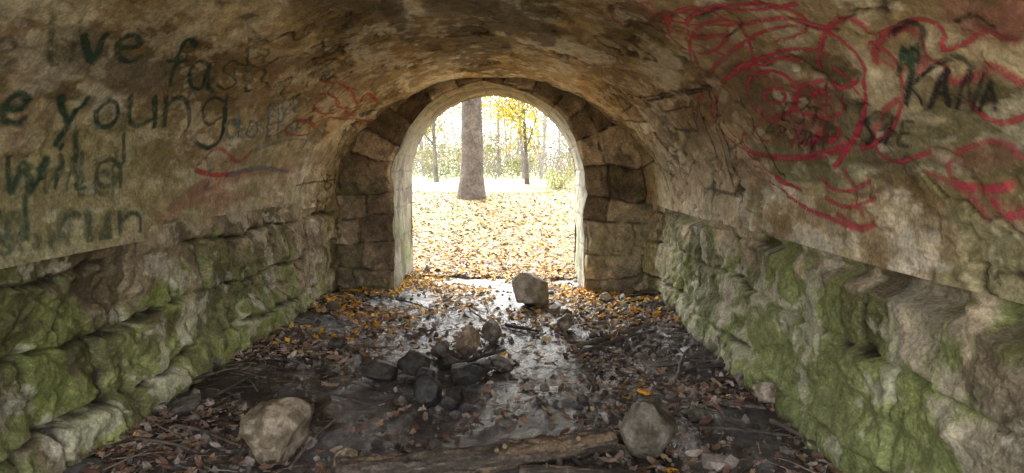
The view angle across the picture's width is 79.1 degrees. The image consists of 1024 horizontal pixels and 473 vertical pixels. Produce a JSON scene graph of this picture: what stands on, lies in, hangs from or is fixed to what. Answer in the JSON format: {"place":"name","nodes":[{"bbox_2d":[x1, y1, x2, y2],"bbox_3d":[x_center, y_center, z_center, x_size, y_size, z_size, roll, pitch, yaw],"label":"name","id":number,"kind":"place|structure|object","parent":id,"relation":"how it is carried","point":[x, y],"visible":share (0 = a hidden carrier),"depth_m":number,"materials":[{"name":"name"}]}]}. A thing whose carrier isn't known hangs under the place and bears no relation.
{"place":"outdoors","nodes":[
{"label":"outdoors","id":0,"kind":"place"},
{"bbox_2d":[63,168,832,472],"bbox_3d":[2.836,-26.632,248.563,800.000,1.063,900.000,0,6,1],"label":"ground","id":1,"kind":"structure","parent":0,"point":[269,387],"depth_m":4.26,"materials":[{"name":"brown soil"}]},
{"bbox_2d":[166,393,200,416],"bbox_3d":[-1.908,0.990,3.608,0.128,0.110,0.195,6,9,44],"label":"rock","id":2,"kind":"object","parent":1,"relation":"on","point":[187,404],"visible":0.93,"depth_m":3.58,"materials":[{"name":"grey stone"}]},
{"bbox_2d":[192,371,214,381],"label":"broken branch","id":3,"kind":"object","parent":1,"relation":"on","point":[203,376],"visible":0.36,"depth_m":4.04,"materials":[{"name":"brown wood"}]},
{"bbox_2d":[173,423,239,445],"bbox_3d":[-1.662,1.073,3.343,0.450,0.061,0.086,3,7,25],"label":"broken branch","id":4,"kind":"object","parent":1,"relation":"on","point":[194,428],"visible":0.99,"depth_m":3.37,"materials":[{"name":"brown wood"}]},
{"bbox_2d":[212,358,221,370],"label":"rock","id":5,"kind":"object","parent":1,"relation":"on","point":[217,362],"visible":0.26,"depth_m":4.28,"materials":[{"name":"grey stone"}]},
{"bbox_2d":[213,371,261,396],"bbox_3d":[-1.812,0.956,4.050,0.088,0.043,0.413,2,7,18],"label":"broken branch","id":6,"kind":"object","parent":1,"relation":"on","point":[218,393],"visible":1,"depth_m":4.00,"materials":[{"name":"brown wood"}]},
{"bbox_2d":[239,397,312,464],"bbox_3d":[-1.237,1.025,3.239,0.360,0.348,0.289,0,6,1],"label":"boulder","id":7,"kind":"object","parent":1,"relation":"on","point":[277,430],"visible":0.98,"depth_m":3.15,"materials":[{"name":"grey stone"}]},
{"bbox_2d":[259,353,299,364],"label":"broken branch","id":8,"kind":"object","parent":1,"relation":"on","point":[278,357],"visible":0.92,"depth_m":4.66,"materials":[{"name":"brown wood"}]},
{"bbox_2d":[288,413,344,469],"bbox_3d":[-1.119,1.103,3.407,0.148,0.056,0.628,1,6,10],"label":"broken branch","id":9,"kind":"object","parent":1,"relation":"on","point":[299,455],"visible":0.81,"depth_m":3.33,"materials":[{"name":"brown wood"}]},
{"bbox_2d":[326,301,339,311],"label":"rock","id":10,"kind":"object","parent":1,"relation":"on","point":[332,306],"visible":0.84,"depth_m":6.24,"materials":[{"name":"grey stone"}]},
{"bbox_2d":[328,337,343,347],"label":"rock","id":11,"kind":"object","parent":1,"relation":"on","point":[336,342],"visible":0.94,"depth_m":5.08,"materials":[{"name":"grey stone"}]},
{"bbox_2d":[333,448,357,466],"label":"rock","id":12,"kind":"object","parent":1,"relation":"on","point":[351,452],"visible":0.39,"depth_m":3.12,"materials":[{"name":"beige stone"}]},
{"bbox_2d":[329,393,371,404],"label":"broken branch","id":13,"kind":"object","parent":1,"relation":"on","point":[337,395],"visible":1,"depth_m":3.96,"materials":[{"name":"brown wood"}]},
{"bbox_2d":[361,359,397,382],"bbox_3d":[-0.921,0.956,4.328,0.251,0.166,0.311,0,6,1],"label":"rock","id":14,"kind":"object","parent":1,"relation":"on","point":[379,370],"visible":0.98,"depth_m":4.24,"materials":[{"name":"grey stone"}]},
{"bbox_2d":[395,298,429,309],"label":"broken branch","id":15,"kind":"object","parent":1,"relation":"on","point":[411,302],"visible":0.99,"depth_m":6.82,"materials":[{"name":"brown wood"}]},
{"bbox_2d":[397,350,430,375],"bbox_3d":[-0.702,0.887,4.387,0.221,0.162,0.221,-6,9,-44],"label":"rock","id":16,"kind":"object","parent":1,"relation":"on","point":[410,363],"visible":0.88,"depth_m":4.31,"materials":[{"name":"grey stone"}]},
{"bbox_2d":[415,367,435,379],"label":"rock","id":17,"kind":"object","parent":1,"relation":"on","point":[429,371],"visible":0.3,"depth_m":4.19,"materials":[{"name":"grey stone"}]},
{"bbox_2d":[413,372,441,408],"bbox_3d":[-0.527,0.966,3.883,0.176,0.238,0.183,0,6,1],"label":"rock","id":18,"kind":"object","parent":1,"relation":"on","point":[427,390],"visible":0.98,"depth_m":3.83,"materials":[{"name":"grey stone"}]},
{"bbox_2d":[425,108,449,181],"bbox_3d":[-4.119,-8.318,29.905,5.527,11.538,7.603,0,6,1],"label":"maple tree","id":19,"kind":"object","parent":1,"relation":"on","point":[432,129],"visible":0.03,"depth_m":29.75,"materials":[{"name":"grey plant"}]},
{"bbox_2d":[431,340,449,358],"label":"rock","id":20,"kind":"object","parent":1,"relation":"on","point":[440,350],"visible":0.83,"depth_m":4.79,"materials":[{"name":"stone"}]},
{"bbox_2d":[438,354,461,370],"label":"rock","id":21,"kind":"object","parent":1,"relation":"on","point":[447,362],"visible":0.82,"depth_m":4.44,"materials":[{"name":"grey stone"}]},
{"bbox_2d":[440,386,464,411],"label":"rock","id":22,"kind":"object","parent":1,"relation":"on","point":[453,399],"visible":0.96,"depth_m":3.82,"materials":[{"name":"grey stone"}]},
{"bbox_2d":[446,349,463,360],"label":"rock","id":23,"kind":"object","parent":1,"relation":"on","point":[457,354],"visible":0.47,"depth_m":4.69,"materials":[{"name":"stone"}]},
{"bbox_2d":[81,267,843,472],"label":"fallen leaves","id":24,"kind":"object","parent":1,"relation":"on","point":[238,460],"visible":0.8,"depth_m":4.43,"materials":[{"name":"brown plant"}]},
{"bbox_2d":[119,434,191,450],"bbox_3d":[-1.853,1.061,3.220,0.414,0.056,0.115,0,6,1],"label":"broken branch","id":25,"kind":"object","parent":24,"relation":"on","point":[154,440],"visible":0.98,"depth_m":3.21,"materials":[{"name":"brown wood"}]},
{"bbox_2d":[579,367,602,396],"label":"broken branch","id":26,"kind":"object","parent":24,"relation":"on","point":[591,390],"visible":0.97,"depth_m":4.31,"materials":[{"name":"brown wood"}]},
{"bbox_2d":[572,326,640,347],"bbox_3d":[0.815,0.857,5.267,0.770,0.096,0.048,-4,7,-32],"label":"broken branch","id":27,"kind":"object","parent":24,"relation":"on","point":[588,342],"visible":0.92,"depth_m":5.21,"materials":[{"name":"brown wood"}]},
{"bbox_2d":[574,327,655,354],"bbox_3d":[0.820,0.852,5.155,0.807,0.126,0.189,-3,7,-27],"label":"broken branch","id":28,"kind":"object","parent":24,"relation":"on","point":[588,349],"visible":1,"depth_m":5.08,"materials":[{"name":"brown wood"}]},
{"bbox_2d":[639,381,676,388],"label":"broken branch","id":29,"kind":"object","parent":24,"relation":"on","point":[666,386],"visible":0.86,"depth_m":4.14,"materials":[{"name":"brown wood"}]},
{"bbox_2d":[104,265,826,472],"bbox_3d":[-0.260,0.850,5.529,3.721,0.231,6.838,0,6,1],"label":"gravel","id":30,"kind":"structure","parent":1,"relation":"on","point":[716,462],"depth_m":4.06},
{"bbox_2d":[103,276,827,472],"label":"twigs","id":31,"kind":"object","parent":1,"relation":"on","point":[507,405],"visible":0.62,"depth_m":4.16,"materials":[{"name":"brown wood"}]},
{"bbox_2d":[453,325,480,354],"bbox_3d":[-0.370,0.841,4.995,0.178,0.255,0.226,5,8,39],"label":"rock","id":32,"kind":"object","parent":1,"relation":"on","point":[468,341],"visible":0.91,"depth_m":4.94,"materials":[{"name":"brown stone"}]},
{"bbox_2d":[451,362,483,384],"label":"rock","id":33,"kind":"object","parent":1,"relation":"on","point":[464,373],"visible":0.99,"depth_m":4.22,"materials":[{"name":"grey stone"}]},
{"bbox_2d":[456,97,485,199],"bbox_3d":[-0.042,-9.135,14.487,8.008,16.830,7.587,-5,8,-37],"label":"oak tree","id":34,"kind":"object","parent":1,"relation":"on","point":[471,185],"visible":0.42,"depth_m":16.07,"materials":[{"name":"brown plant"}]},
{"bbox_2d":[335,427,617,472],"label":"fallen log","id":35,"kind":"object","parent":1,"relation":"on","point":[541,449],"visible":1,"depth_m":3.06,"materials":[{"name":"brown wood"}]},
{"bbox_2d":[469,307,484,321],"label":"broken branch","id":36,"kind":"object","parent":1,"relation":"on","point":[470,309],"visible":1,"depth_m":6.29,"materials":[{"name":"brown wood"}]},
{"bbox_2d":[470,359,492,376],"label":"rock","id":37,"kind":"object","parent":1,"relation":"on","point":[485,364],"visible":0.51,"depth_m":4.47,"materials":[{"name":"grey stone"}]},
{"bbox_2d":[461,349,505,362],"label":"broken branch","id":38,"kind":"object","parent":1,"relation":"on","point":[475,358],"visible":0.84,"depth_m":4.68,"materials":[{"name":"brown wood"}]},
{"bbox_2d":[470,362,500,372],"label":"broken branch","id":39,"kind":"object","parent":1,"relation":"on","point":[495,368],"visible":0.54,"depth_m":4.42,"materials":[{"name":"brown wood"}]},
{"bbox_2d":[405,190,576,279],"bbox_3d":[-4.216,-0.502,14.374,31.916,0.878,12.103,0,6,1],"label":"leaf carpet","id":40,"kind":"object","parent":1,"relation":"on","point":[487,265],"visible":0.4,"depth_m":11.16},
{"bbox_2d":[481,319,501,343],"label":"rock","id":41,"kind":"object","parent":1,"relation":"on","point":[491,330],"visible":0.98,"depth_m":5.31,"materials":[{"name":"grey stone"}]},
{"bbox_2d":[412,96,574,179],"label":"distant woodland","id":42,"kind":"object","parent":1,"relation":"on","point":[514,160],"visible":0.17,"depth_m":42.68,"materials":[{"name":"white plant"}]},
{"bbox_2d":[488,354,514,372],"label":"rock","id":43,"kind":"object","parent":1,"relation":"on","point":[503,363],"visible":0.72,"depth_m":4.57,"materials":[{"name":"grey stone"}]},
{"bbox_2d":[0,0,1023,472],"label":"stone arch tunnel","id":44,"kind":"structure","parent":1,"relation":"on","point":[892,342],"depth_m":3.37,"materials":[{"name":"stone"}]},
{"bbox_2d":[0,33,257,240],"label":"green graffiti","id":45,"kind":"object","parent":44,"relation":"attached to","point":[4,109],"visible":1,"depth_m":2.89,"materials":[{"name":"paint"}]},
{"bbox_2d":[227,98,299,175],"bbox_3d":[-1.877,-0.828,5.223,0.473,0.653,2.055,0,6,1],"label":"blue graffiti","id":46,"kind":"object","parent":44,"relation":"attached to","point":[241,171],"visible":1,"depth_m":4.72,"materials":[{"name":"paint"}]},
{"bbox_2d":[194,2,1023,230],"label":"red graffiti","id":47,"kind":"object","parent":44,"relation":"attached to","point":[1007,186],"visible":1,"depth_m":2.71,"materials":[{"name":"paint"}]},
{"bbox_2d":[296,8,996,196],"bbox_3d":[-0.285,-0.784,4.491,3.782,1.129,5.741,0,6,1],"label":"black graffiti","id":48,"kind":"object","parent":44,"relation":"attached to","point":[908,58],"visible":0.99,"depth_m":2.02,"materials":[{"name":"paint"}]},
{"bbox_2d":[482,96,548,183],"bbox_3d":[0.184,-7.407,26.881,6.751,10.410,5.077,6,9,42],"label":"maple tree","id":49,"kind":"object","parent":1,"relation":"on","point":[507,110],"visible":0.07,"depth_m":26.12,"materials":[{"name":"yellow plant"}]},
{"bbox_2d":[505,323,540,331],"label":"broken branch","id":50,"kind":"object","parent":1,"relation":"on","point":[519,327],"visible":0.97,"depth_m":5.78,"materials":[{"name":"brown wood"}]},
{"bbox_2d":[512,272,548,305],"bbox_3d":[0.181,0.583,6.794,0.348,0.413,0.389,3,7,28],"label":"boulder","id":51,"kind":"object","parent":1,"relation":"on","point":[530,288],"visible":0.95,"depth_m":6.65,"materials":[{"name":"stone"}]},
{"bbox_2d":[549,304,560,313],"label":"rock","id":52,"kind":"object","parent":1,"relation":"on","point":[553,308],"visible":0.91,"depth_m":6.30,"materials":[{"name":"grey stone"}]},
{"bbox_2d":[539,162,574,189],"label":"shrub","id":53,"kind":"object","parent":1,"relation":"on","point":[561,184],"visible":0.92,"depth_m":21.72,"materials":[{"name":"yellow plant"}]},
{"bbox_2d":[556,458,563,465],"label":"broken branch","id":54,"kind":"object","parent":1,"relation":"on","point":[559,461],"visible":0.14,"depth_m":3.13,"materials":[{"name":"brown wood"}]},
{"bbox_2d":[556,313,573,330],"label":"rock","id":55,"kind":"object","parent":1,"relation":"on","point":[564,321],"visible":0.94,"depth_m":5.64,"materials":[{"name":"grey stone"}]},
{"bbox_2d":[570,456,585,467],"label":"broken branch","id":56,"kind":"object","parent":1,"relation":"on","point":[576,461],"visible":0.27,"depth_m":3.12,"materials":[{"name":"brown wood"}]},
{"bbox_2d":[519,462,643,472],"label":"fallen log","id":57,"kind":"object","parent":1,"relation":"on","point":[546,467],"visible":1,"depth_m":3.02,"materials":[{"name":"brown wood"}]},
{"bbox_2d":[567,339,612,346],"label":"broken branch","id":58,"kind":"object","parent":1,"relation":"on","point":[569,341],"visible":0.7,"depth_m":5.15,"materials":[{"name":"brown wood"}]},
{"bbox_2d":[600,292,612,299],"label":"rock","id":59,"kind":"object","parent":1,"relation":"on","point":[606,295],"visible":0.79,"depth_m":6.76,"materials":[{"name":"grey stone"}]},
{"bbox_2d":[612,293,640,297],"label":"broken branch","id":60,"kind":"object","parent":1,"relation":"on","point":[634,294],"visible":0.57,"depth_m":6.87,"materials":[{"name":"brown wood"}]},
{"bbox_2d":[604,290,655,303],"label":"broken branch","id":61,"kind":"object","parent":1,"relation":"on","point":[612,300],"visible":0.56,"depth_m":6.87,"materials":[{"name":"brown wood"}]},
{"bbox_2d":[624,296,660,304],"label":"broken branch","id":62,"kind":"object","parent":1,"relation":"on","point":[639,300],"visible":0.42,"depth_m":6.54,"materials":[{"name":"brown wood"}]},
{"bbox_2d":[633,291,660,294],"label":"broken branch","id":63,"kind":"object","parent":1,"relation":"on","point":[653,292],"visible":0.66,"depth_m":6.96,"materials":[{"name":"brown wood"}]},
{"bbox_2d":[620,398,677,459],"bbox_3d":[0.731,1.035,3.315,0.287,0.316,0.336,5,8,40],"label":"boulder","id":64,"kind":"object","parent":1,"relation":"on","point":[649,427],"visible":0.97,"depth_m":3.22,"materials":[{"name":"grey stone"}]},
{"bbox_2d":[672,345,700,381],"bbox_3d":[1.275,0.920,4.520,0.204,0.095,0.636,1,7,13],"label":"broken branch","id":65,"kind":"object","parent":1,"relation":"on","point":[679,371],"visible":0.98,"depth_m":4.54,"materials":[{"name":"brown wood"}]},
{"bbox_2d":[683,361,695,371],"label":"rock","id":66,"kind":"object","parent":1,"relation":"on","point":[689,365],"visible":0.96,"depth_m":4.40,"materials":[{"name":"grey stone"}]},
{"bbox_2d":[686,407,711,421],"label":"rock","id":67,"kind":"object","parent":1,"relation":"on","point":[697,414],"visible":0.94,"depth_m":3.56,"materials":[{"name":"grey stone"}]},
{"bbox_2d":[675,361,725,372],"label":"broken branch","id":68,"kind":"object","parent":1,"relation":"on","point":[706,365],"visible":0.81,"depth_m":4.38,"materials":[{"name":"brown wood"}]},
{"bbox_2d":[690,359,718,363],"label":"broken branch","id":69,"kind":"object","parent":1,"relation":"on","point":[702,361],"visible":0.22,"depth_m":4.50,"materials":[{"name":"brown wood"}]},
{"bbox_2d":[700,376,735,382],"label":"broken branch","id":70,"kind":"object","parent":1,"relation":"on","point":[708,378],"visible":0.41,"depth_m":4.11,"materials":[{"name":"brown wood"}]},
{"bbox_2d":[733,373,744,386],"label":"rock","id":71,"kind":"object","parent":1,"relation":"on","point":[739,378],"visible":0.56,"depth_m":3.98,"materials":[{"name":"grey stone"}]},
{"bbox_2d":[720,401,765,409],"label":"broken branch","id":72,"kind":"object","parent":1,"relation":"on","point":[730,403],"visible":1,"depth_m":3.61,"materials":[{"name":"brown wood"}]},
{"bbox_2d":[700,426,790,436],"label":"broken branch","id":73,"kind":"object","parent":1,"relation":"on","point":[749,430],"visible":1,"depth_m":3.32,"materials":[{"name":"brown wood"}]},
{"bbox_2d":[752,382,776,403],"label":"rock","id":74,"kind":"object","parent":1,"relation":"on","point":[765,392],"visible":0.69,"depth_m":3.62,"materials":[{"name":"beige stone"}]},
{"bbox_2d":[769,418,818,447],"bbox_3d":[1.472,1.035,3.241,0.127,0.034,0.365,-3,7,-27],"label":"broken branch","id":75,"kind":"object","parent":1,"relation":"on","point":[774,422],"visible":0.81,"depth_m":3.29,"materials":[{"name":"brown wood"}]},
{"bbox_2d":[414,96,573,167],"label":"sky","id":76,"kind":"structure","parent":0,"point":[452,116],"materials":[{"name":"white"}]}
]}

